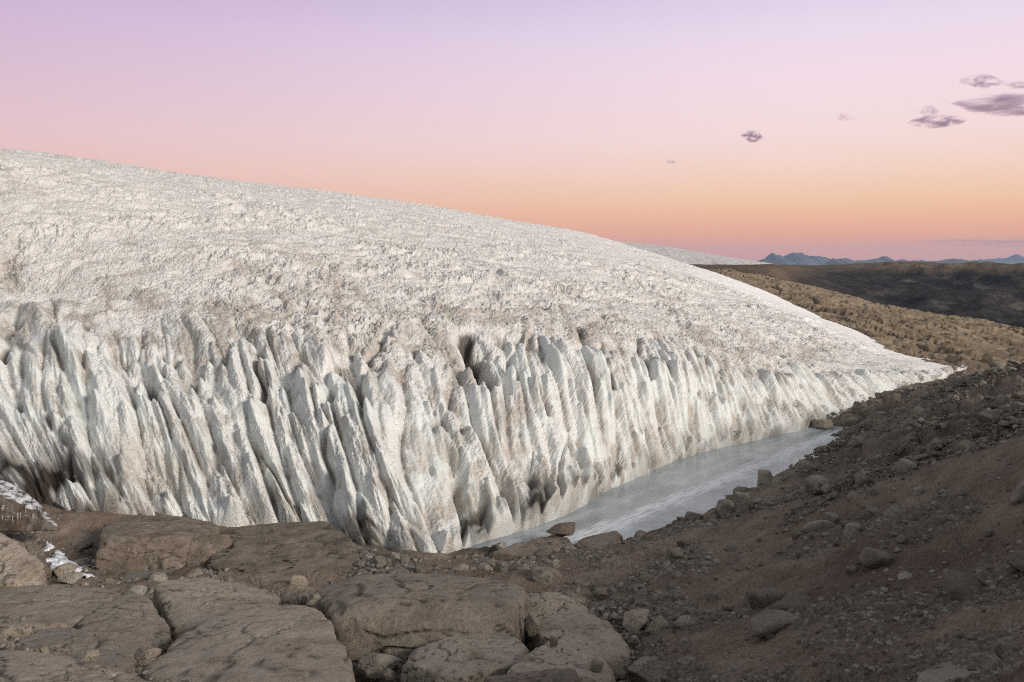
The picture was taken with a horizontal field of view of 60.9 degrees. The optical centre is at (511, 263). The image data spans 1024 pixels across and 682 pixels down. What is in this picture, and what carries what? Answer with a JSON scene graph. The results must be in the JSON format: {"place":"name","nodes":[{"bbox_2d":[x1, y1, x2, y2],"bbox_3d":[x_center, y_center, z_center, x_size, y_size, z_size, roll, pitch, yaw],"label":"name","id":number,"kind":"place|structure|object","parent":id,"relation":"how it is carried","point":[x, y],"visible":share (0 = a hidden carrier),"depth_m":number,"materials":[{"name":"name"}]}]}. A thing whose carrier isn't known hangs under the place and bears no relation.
{"place":"outdoors","nodes":[
{"label":"outdoors","id":0,"kind":"place"},
{"bbox_2d":[42,541,94,578],"bbox_3d":[-11.897,8.038,22.825,3.691,0.607,0.924,0,0,44],"label":"snow patch","id":1,"kind":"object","parent":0,"point":[59,558],"depth_m":22.89,"materials":[{"name":"white snow"}]},
{"bbox_2d":[297,593,307,604],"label":"boulder","id":2,"kind":"object","parent":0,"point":[302,599],"visible":0.96,"depth_m":15.48,"materials":[{"name":"beige stone"}]},
{"bbox_2d":[0,269,1023,681],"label":"ground","id":3,"kind":"structure","parent":0,"point":[954,341],"depth_m":18.60,"materials":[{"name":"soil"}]},
{"bbox_2d":[0,533,45,586],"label":"rock outcrop","id":4,"kind":"object","parent":3,"relation":"on","point":[20,565],"visible":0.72,"depth_m":20.30,"materials":[{"name":"beige stone"}]},
{"bbox_2d":[0,479,59,531],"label":"icy ledge","id":5,"kind":"object","parent":3,"relation":"on","point":[21,510],"visible":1,"depth_m":23.51,"materials":[{"name":"grey"}]},
{"bbox_2d":[26,544,46,579],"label":"rock outcrop","id":6,"kind":"object","parent":3,"relation":"on","point":[35,550],"visible":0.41,"depth_m":21.62,"materials":[{"name":"brown stone"}]},
{"bbox_2d":[0,584,121,642],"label":"bedrock slab","id":7,"kind":"structure","parent":3,"relation":"on","point":[53,606],"depth_m":16.16,"materials":[{"name":"beige stone"}]},
{"bbox_2d":[53,563,78,578],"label":"boulder","id":8,"kind":"object","parent":3,"relation":"on","point":[66,568],"visible":0.72,"depth_m":21.60,"materials":[{"name":"beige stone"}]},
{"bbox_2d":[56,572,82,584],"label":"boulder","id":9,"kind":"object","parent":3,"relation":"on","point":[71,578],"visible":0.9,"depth_m":20.88,"materials":[{"name":"grey stone"}]},
{"bbox_2d":[0,650,149,681],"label":"bedrock slab","id":10,"kind":"structure","parent":3,"relation":"on","point":[23,666],"depth_m":9.28,"materials":[{"name":"beige stone"}]},
{"bbox_2d":[15,627,135,672],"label":"bedrock slab","id":11,"kind":"structure","parent":3,"relation":"on","point":[80,642],"depth_m":12.71,"materials":[{"name":"beige stone"}]},
{"bbox_2d":[81,649,99,660],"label":"boulder","id":12,"kind":"object","parent":11,"relation":"on","point":[91,654],"visible":0.86,"depth_m":11.53,"materials":[{"name":"beige stone"}]},
{"bbox_2d":[75,541,92,551],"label":"loose stone","id":13,"kind":"object","parent":3,"relation":"on","point":[82,546],"visible":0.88,"depth_m":24.15,"materials":[{"name":"beige stone"}]},
{"bbox_2d":[77,594,172,664],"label":"bedrock slab","id":14,"kind":"structure","parent":3,"relation":"on","point":[135,621],"depth_m":14.93,"materials":[{"name":"beige stone"}]},
{"bbox_2d":[127,584,146,595],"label":"boulder","id":15,"kind":"object","parent":3,"relation":"on","point":[140,589],"visible":0.56,"depth_m":20.55,"materials":[{"name":"grey stone"}]},
{"bbox_2d":[95,515,220,570],"bbox_3d":[-10.025,7.860,24.227,3.524,1.440,3.551,0,0,0],"label":"rock outcrop","id":16,"kind":"object","parent":3,"relation":"on","point":[151,543],"visible":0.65,"depth_m":22.84,"materials":[{"name":"brown stone"}]},
{"bbox_2d":[148,572,167,581],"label":"boulder","id":17,"kind":"object","parent":3,"relation":"on","point":[159,576],"visible":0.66,"depth_m":21.72,"materials":[{"name":"grey stone"}]},
{"bbox_2d":[183,568,203,577],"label":"loose stone","id":18,"kind":"object","parent":3,"relation":"on","point":[196,572],"visible":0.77,"depth_m":21.97,"materials":[{"name":"beige stone"}]},
{"bbox_2d":[186,534,231,565],"bbox_3d":[-8.039,7.878,23.351,1.390,1.087,0.592,0,0,-43],"label":"rock outcrop","id":19,"kind":"object","parent":3,"relation":"on","point":[202,550],"visible":0.49,"depth_m":23.20,"materials":[{"name":"brown stone"}]},
{"bbox_2d":[152,577,280,641],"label":"bedrock slab","id":20,"kind":"structure","parent":3,"relation":"on","point":[181,606],"depth_m":17.06,"materials":[{"name":"beige stone"}]},
{"bbox_2d":[143,605,354,681],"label":"bedrock slab","id":21,"kind":"structure","parent":3,"relation":"on","point":[290,643],"depth_m":12.62,"materials":[{"name":"beige stone"}]},
{"bbox_2d":[134,647,161,665],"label":"boulder","id":22,"kind":"object","parent":21,"relation":"on","point":[144,656],"visible":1,"depth_m":12.40,"materials":[{"name":"beige stone"}]},
{"bbox_2d":[306,592,320,604],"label":"boulder","id":23,"kind":"object","parent":21,"relation":"on","point":[314,598],"visible":1,"depth_m":15.21,"materials":[{"name":"grey stone"}]},
{"bbox_2d":[207,521,359,573],"bbox_3d":[-5.839,8.097,23.688,4.499,1.164,3.790,0,0,0],"label":"rock outcrop","id":24,"kind":"object","parent":3,"relation":"on","point":[280,548],"visible":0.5,"depth_m":23.35,"materials":[{"name":"brown stone"}]},
{"bbox_2d":[280,596,297,603],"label":"loose stone","id":25,"kind":"object","parent":3,"relation":"on","point":[287,599],"visible":0.7,"depth_m":18.57,"materials":[{"name":"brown stone"}]},
{"bbox_2d":[290,574,308,585],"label":"boulder","id":26,"kind":"object","parent":3,"relation":"on","point":[296,579],"visible":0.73,"depth_m":20.36,"materials":[{"name":"beige stone"}]},
{"bbox_2d":[357,653,402,679],"bbox_3d":[-2.094,6.322,13.702,0.718,0.285,0.400,0,0,0],"label":"boulder","id":27,"kind":"object","parent":3,"relation":"on","point":[374,666],"visible":0.91,"depth_m":13.64,"materials":[{"name":"grey stone"}]},
{"bbox_2d":[382,668,395,680],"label":"boulder","id":28,"kind":"object","parent":3,"relation":"on","point":[388,674],"visible":1,"depth_m":13.22,"materials":[{"name":"grey stone"}]},
{"bbox_2d":[387,552,400,559],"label":"loose stone","id":29,"kind":"object","parent":3,"relation":"on","point":[393,555],"visible":0.77,"depth_m":22.73,"materials":[{"name":"grey stone"}]},
{"bbox_2d":[312,573,528,681],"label":"bedrock slab","id":30,"kind":"structure","parent":3,"relation":"on","point":[402,616],"depth_m":14.87,"materials":[{"name":"beige stone"}]},
{"bbox_2d":[415,564,432,572],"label":"loose stone","id":31,"kind":"object","parent":3,"relation":"on","point":[419,568],"visible":0.64,"depth_m":21.13,"materials":[{"name":"beige stone"}]},
{"bbox_2d":[451,563,468,570],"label":"boulder","id":32,"kind":"object","parent":3,"relation":"on","point":[461,567],"visible":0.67,"depth_m":21.26,"materials":[{"name":"beige stone"}]},
{"bbox_2d":[400,633,529,681],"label":"bedrock slab","id":33,"kind":"structure","parent":3,"relation":"on","point":[476,657],"depth_m":13.19,"materials":[{"name":"beige stone"}]},
{"bbox_2d":[0,148,966,553],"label":"glacier","id":34,"kind":"object","parent":3,"relation":"on","point":[386,374],"visible":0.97,"depth_m":35.59,"materials":[{"name":"white ice"}]},
{"bbox_2d":[477,563,492,570],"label":"boulder","id":35,"kind":"object","parent":3,"relation":"on","point":[484,567],"visible":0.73,"depth_m":21.45,"materials":[{"name":"grey stone"}]},
{"bbox_2d":[495,561,507,571],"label":"boulder","id":36,"kind":"object","parent":3,"relation":"on","point":[500,566],"visible":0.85,"depth_m":21.42,"materials":[{"name":"grey stone"}]},
{"bbox_2d":[491,535,573,560],"bbox_3d":[0.645,7.987,23.753,2.534,0.644,1.097,0,0,-27],"label":"rock outcrop","id":37,"kind":"object","parent":3,"relation":"on","point":[532,547],"visible":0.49,"depth_m":23.72,"materials":[{"name":"brown stone"}]},
{"bbox_2d":[546,522,574,536],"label":"boulder","id":38,"kind":"object","parent":37,"relation":"on","point":[563,529],"visible":1,"depth_m":24.42,"materials":[{"name":"brown stone"}]},
{"bbox_2d":[484,668,580,681],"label":"bedrock slab","id":39,"kind":"structure","parent":3,"relation":"on","point":[561,675],"depth_m":11.47,"materials":[{"name":"brown stone"}]},
{"bbox_2d":[535,548,550,556],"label":"loose stone","id":40,"kind":"object","parent":3,"relation":"on","point":[542,552],"visible":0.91,"depth_m":23.21,"materials":[{"name":"brown stone"}]},
{"bbox_2d":[528,566,561,583],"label":"boulder","id":41,"kind":"object","parent":3,"relation":"on","point":[544,575],"visible":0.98,"depth_m":20.22,"materials":[{"name":"grey stone"}]},
{"bbox_2d":[524,592,587,652],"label":"bedrock slab","id":42,"kind":"structure","parent":3,"relation":"on","point":[543,605],"depth_m":16.67,"materials":[{"name":"beige stone"}]},
{"bbox_2d":[507,639,615,681],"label":"bedrock slab","id":43,"kind":"structure","parent":3,"relation":"on","point":[578,656],"depth_m":12.84,"materials":[{"name":"beige stone"}]},
{"bbox_2d":[590,659,603,672],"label":"boulder","id":44,"kind":"object","parent":43,"relation":"on","point":[596,665],"visible":1,"depth_m":12.39,"materials":[{"name":"grey stone"}]},
{"bbox_2d":[533,610,630,681],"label":"bedrock slab","id":45,"kind":"structure","parent":3,"relation":"on","point":[603,639],"depth_m":14.90,"materials":[{"name":"beige stone"}]},
{"bbox_2d":[524,611,541,636],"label":"boulder","id":46,"kind":"object","parent":45,"relation":"on","point":[532,626],"visible":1,"depth_m":14.98,"materials":[{"name":"beige stone"}]},
{"bbox_2d":[577,531,622,547],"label":"boulder","id":47,"kind":"object","parent":3,"relation":"on","point":[605,539],"visible":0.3,"depth_m":24.56,"materials":[{"name":"brown stone"}]},
{"bbox_2d":[592,590,608,599],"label":"boulder","id":48,"kind":"object","parent":3,"relation":"on","point":[599,594],"visible":0.99,"depth_m":18.97,"materials":[{"name":"brown stone"}]},
{"bbox_2d":[623,624,642,638],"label":"loose stone","id":49,"kind":"object","parent":3,"relation":"on","point":[629,629],"visible":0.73,"depth_m":15.94,"materials":[{"name":"grey stone"}]},
{"bbox_2d":[627,635,639,646],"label":"boulder","id":50,"kind":"object","parent":3,"relation":"on","point":[633,640],"visible":0.97,"depth_m":15.34,"materials":[{"name":"beige stone"}]},
{"bbox_2d":[622,609,648,630],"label":"boulder","id":51,"kind":"object","parent":3,"relation":"on","point":[636,618],"visible":0.76,"depth_m":16.20,"materials":[{"name":"beige stone"}]},
{"bbox_2d":[638,574,653,582],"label":"loose stone","id":52,"kind":"object","parent":3,"relation":"on","point":[645,578],"visible":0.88,"depth_m":19.56,"materials":[{"name":"beige stone"}]},
{"bbox_2d":[626,656,666,681],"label":"boulder","id":53,"kind":"object","parent":3,"relation":"on","point":[646,669],"visible":0.97,"depth_m":12.88,"materials":[{"name":"grey stone"}]},
{"bbox_2d":[647,615,668,633],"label":"boulder","id":54,"kind":"object","parent":3,"relation":"on","point":[659,623],"visible":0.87,"depth_m":15.90,"materials":[{"name":"beige stone"}]},
{"bbox_2d":[666,547,683,558],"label":"loose stone","id":55,"kind":"object","parent":3,"relation":"on","point":[675,553],"visible":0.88,"depth_m":20.94,"materials":[{"name":"beige stone"}]},
{"bbox_2d":[672,592,683,600],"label":"loose stone","id":56,"kind":"object","parent":3,"relation":"on","point":[676,596],"visible":0.74,"depth_m":17.65,"materials":[{"name":"grey stone"}]},
{"bbox_2d":[669,615,694,629],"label":"boulder","id":57,"kind":"object","parent":3,"relation":"on","point":[684,621],"visible":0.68,"depth_m":15.67,"materials":[{"name":"grey stone"}]},
{"bbox_2d":[676,539,689,546],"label":"loose stone","id":58,"kind":"object","parent":3,"relation":"on","point":[682,543],"visible":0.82,"depth_m":21.72,"materials":[{"name":"grey stone"}]},
{"bbox_2d":[677,655,695,664],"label":"boulder","id":59,"kind":"object","parent":3,"relation":"on","point":[685,660],"visible":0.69,"depth_m":13.38,"materials":[{"name":"grey stone"}]},
{"bbox_2d":[685,511,703,521],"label":"boulder","id":60,"kind":"object","parent":3,"relation":"on","point":[691,516],"visible":0.82,"depth_m":25.54,"materials":[{"name":"grey stone"}]},
{"bbox_2d":[716,499,736,516],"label":"boulder","id":61,"kind":"object","parent":3,"relation":"on","point":[724,507],"visible":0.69,"depth_m":24.73,"materials":[{"name":"grey stone"}]},
{"bbox_2d":[728,662,741,672],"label":"boulder","id":62,"kind":"object","parent":3,"relation":"on","point":[733,667],"visible":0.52,"depth_m":12.43,"materials":[{"name":"grey stone"}]},
{"bbox_2d":[731,492,750,511],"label":"boulder","id":63,"kind":"object","parent":3,"relation":"on","point":[741,501],"visible":0.8,"depth_m":24.16,"materials":[{"name":"grey stone"}]},
{"bbox_2d":[757,469,772,486],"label":"boulder","id":64,"kind":"object","parent":3,"relation":"on","point":[764,476],"visible":0.61,"depth_m":30.48,"materials":[{"name":"grey stone"}]},
{"bbox_2d":[747,587,785,609],"bbox_3d":[4.541,6.040,15.610,0.620,0.412,0.502,-7,17,-26],"label":"loose stone","id":65,"kind":"object","parent":3,"relation":"on","point":[763,598],"visible":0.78,"depth_m":15.48,"materials":[{"name":"beige stone"}]},
{"bbox_2d":[750,609,800,636],"bbox_3d":[4.187,5.590,13.542,0.956,0.276,0.649,-6,3,17],"label":"loose stone","id":66,"kind":"object","parent":3,"relation":"on","point":[768,622],"visible":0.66,"depth_m":13.44,"materials":[{"name":"grey stone"}]},
{"bbox_2d":[777,592,812,610],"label":"loose stone","id":67,"kind":"object","parent":3,"relation":"on","point":[796,600],"visible":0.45,"depth_m":14.21,"materials":[{"name":"grey stone"}]},
{"bbox_2d":[798,459,819,471],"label":"loose stone","id":68,"kind":"object","parent":3,"relation":"on","point":[803,464],"visible":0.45,"depth_m":29.56,"materials":[{"name":"grey stone"}]},
{"bbox_2d":[804,474,830,493],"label":"loose stone","id":69,"kind":"object","parent":3,"relation":"on","point":[812,483],"visible":0.73,"depth_m":22.26,"materials":[{"name":"grey stone"}]},
{"bbox_2d":[800,520,835,533],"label":"loose stone","id":70,"kind":"object","parent":3,"relation":"on","point":[816,526],"visible":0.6,"depth_m":19.01,"materials":[{"name":"grey stone"}]},
{"bbox_2d":[823,512,839,522],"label":"boulder","id":71,"kind":"object","parent":3,"relation":"on","point":[832,517],"visible":0.72,"depth_m":19.40,"materials":[{"name":"grey stone"}]},
{"bbox_2d":[846,417,858,425],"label":"loose stone","id":72,"kind":"object","parent":3,"relation":"on","point":[850,420],"visible":0.84,"depth_m":41.63,"materials":[{"name":"grey stone"}]},
{"bbox_2d":[844,522,862,536],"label":"boulder","id":73,"kind":"object","parent":3,"relation":"on","point":[851,529],"visible":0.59,"depth_m":17.40,"materials":[{"name":"grey stone"}]},
{"bbox_2d":[847,491,859,500],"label":"loose stone","id":74,"kind":"object","parent":3,"relation":"on","point":[852,495],"visible":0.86,"depth_m":20.05,"materials":[{"name":"beige stone"}]},
{"bbox_2d":[849,435,866,447],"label":"loose stone","id":75,"kind":"object","parent":3,"relation":"on","point":[856,441],"visible":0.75,"depth_m":26.80,"materials":[{"name":"grey stone"}]},
{"bbox_2d":[855,472,867,485],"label":"loose stone","id":76,"kind":"object","parent":3,"relation":"on","point":[861,477],"visible":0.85,"depth_m":20.71,"materials":[{"name":"grey stone"}]},
{"bbox_2d":[866,505,879,513],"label":"loose stone","id":77,"kind":"object","parent":3,"relation":"on","point":[871,509],"visible":0.49,"depth_m":18.89,"materials":[{"name":"grey stone"}]},
{"bbox_2d":[858,547,895,567],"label":"loose stone","id":78,"kind":"object","parent":3,"relation":"on","point":[869,557],"visible":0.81,"depth_m":15.50,"materials":[{"name":"beige stone"}]},
{"bbox_2d":[883,506,901,516],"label":"loose stone","id":79,"kind":"object","parent":3,"relation":"on","point":[890,511],"visible":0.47,"depth_m":17.36,"materials":[{"name":"grey stone"}]},
{"bbox_2d":[885,439,905,455],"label":"loose stone","id":80,"kind":"object","parent":3,"relation":"on","point":[890,445],"visible":0.9,"depth_m":23.95,"materials":[{"name":"beige stone"}]},
{"bbox_2d":[897,534,907,542],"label":"loose stone","id":81,"kind":"object","parent":3,"relation":"on","point":[901,538],"visible":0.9,"depth_m":15.72,"materials":[{"name":"grey stone"}]},
{"bbox_2d":[890,458,916,473],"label":"loose stone","id":82,"kind":"object","parent":3,"relation":"on","point":[901,465],"visible":0.76,"depth_m":19.77,"materials":[{"name":"grey stone"}]},
{"bbox_2d":[897,571,912,579],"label":"boulder","id":83,"kind":"object","parent":3,"relation":"on","point":[902,575],"visible":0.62,"depth_m":13.98,"materials":[{"name":"grey stone"}]},
{"bbox_2d":[913,485,926,495],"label":"boulder","id":84,"kind":"object","parent":3,"relation":"on","point":[920,490],"visible":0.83,"depth_m":18.20,"materials":[{"name":"grey stone"}]},
{"bbox_2d":[912,454,930,460],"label":"loose stone","id":85,"kind":"object","parent":3,"relation":"on","point":[920,457],"visible":0.77,"depth_m":20.44,"materials":[{"name":"grey stone"}]},
{"bbox_2d":[927,451,946,456],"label":"loose stone","id":86,"kind":"object","parent":3,"relation":"on","point":[934,453],"visible":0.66,"depth_m":19.97,"materials":[{"name":"beige stone"}]},
{"bbox_2d":[934,514,947,524],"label":"loose stone","id":87,"kind":"object","parent":3,"relation":"on","point":[938,519],"visible":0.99,"depth_m":15.68,"materials":[{"name":"grey stone"}]},
{"bbox_2d":[917,661,995,681],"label":"bedrock slab","id":88,"kind":"structure","parent":3,"relation":"on","point":[943,671],"depth_m":8.83,"materials":[{"name":"grey stone"}]},
{"bbox_2d":[968,652,1000,668],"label":"boulder","id":89,"kind":"object","parent":88,"relation":"on","point":[985,660],"visible":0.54,"depth_m":8.99,"materials":[{"name":"grey stone"}]},
{"bbox_2d":[953,378,967,387],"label":"loose stone","id":90,"kind":"object","parent":3,"relation":"on","point":[957,380],"visible":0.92,"depth_m":29.79,"materials":[{"name":"grey stone"}]},
{"bbox_2d":[941,568,981,600],"bbox_3d":[6.390,4.638,12.256,0.513,0.330,0.812,4,17,15],"label":"loose stone","id":91,"kind":"object","parent":3,"relation":"on","point":[959,585],"visible":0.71,"depth_m":12.20,"materials":[{"name":"grey stone"}]},
{"bbox_2d":[954,439,977,450],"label":"loose stone","id":92,"kind":"object","parent":3,"relation":"on","point":[962,445],"visible":0.69,"depth_m":19.48,"materials":[{"name":"beige stone"}]},
{"bbox_2d":[973,409,1001,427],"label":"loose stone","id":93,"kind":"object","parent":3,"relation":"on","point":[987,416],"visible":0.66,"depth_m":20.55,"materials":[{"name":"grey stone"}]},
{"bbox_2d":[987,361,1006,367],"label":"loose stone","id":94,"kind":"object","parent":3,"relation":"on","point":[997,363],"visible":0.61,"depth_m":29.22,"materials":[{"name":"beige stone"}]},
{"bbox_2d":[1005,550,1023,571],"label":"loose stone","id":95,"kind":"object","parent":3,"relation":"on","point":[1014,559],"visible":1,"depth_m":12.01,"materials":[{"name":"grey stone"}]},
{"bbox_2d":[1010,480,1023,504],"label":"boulder","id":96,"kind":"object","parent":3,"relation":"on","point":[1017,497],"visible":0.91,"depth_m":14.63,"materials":[{"name":"grey stone"}]},
{"bbox_2d":[1010,418,1023,424],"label":"loose stone","id":97,"kind":"object","parent":3,"relation":"on","point":[1019,421],"visible":0.93,"depth_m":19.34,"materials":[{"name":"beige stone"}]},
{"bbox_2d":[1011,402,1023,411],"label":"loose stone","id":98,"kind":"object","parent":3,"relation":"on","point":[1016,406],"visible":0.8,"depth_m":20.16,"materials":[{"name":"grey stone"}]},
{"bbox_2d":[1011,391,1023,398],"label":"loose stone","id":99,"kind":"object","parent":3,"relation":"on","point":[1018,395],"visible":1,"depth_m":21.83,"materials":[{"name":"grey stone"}]},
{"bbox_2d":[0,0,1023,260],"label":"sky","id":100,"kind":"structure","parent":0,"point":[752,130],"materials":[{"name":"pink"}]},
{"bbox_2d":[468,426,847,547],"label":"frozen pond","id":101,"kind":"structure","parent":0,"point":[669,493],"depth_m":31.07,"materials":[{"name":"grey ice"}]},
{"bbox_2d":[812,419,832,429],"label":"boulder","id":102,"kind":"object","parent":101,"relation":"on","point":[826,424],"visible":0.9,"depth_m":42.02,"materials":[{"name":"beige stone"}]},
{"bbox_2d":[617,241,771,264],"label":"glacier lobe","id":103,"kind":"object","parent":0,"point":[687,256],"visible":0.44,"depth_m":777.01,"materials":[{"name":"white ice"}]},
{"bbox_2d":[758,252,835,264],"bbox_3d":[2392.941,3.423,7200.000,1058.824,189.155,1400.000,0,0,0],"label":"mountains","id":104,"kind":"structure","parent":0,"point":[800,258],"depth_m":7047.05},
{"bbox_2d":[689,261,1023,327],"bbox_3d":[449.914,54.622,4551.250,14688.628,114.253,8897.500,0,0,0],"label":"hills","id":105,"kind":"structure","parent":0,"point":[992,291],"depth_m":474.49,"materials":[{"name":"brown soil"}]},
{"bbox_2d":[821,256,990,264],"bbox_3d":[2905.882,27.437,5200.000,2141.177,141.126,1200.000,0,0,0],"label":"mountains","id":106,"kind":"structure","parent":0,"point":[879,259],"depth_m":5144.87,"materials":[{"name":"stone"}]},
{"bbox_2d":[977,254,1023,263],"bbox_3d":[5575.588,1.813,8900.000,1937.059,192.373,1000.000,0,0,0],"label":"mountains","id":107,"kind":"structure","parent":0,"point":[1015,259],"depth_m":8795.07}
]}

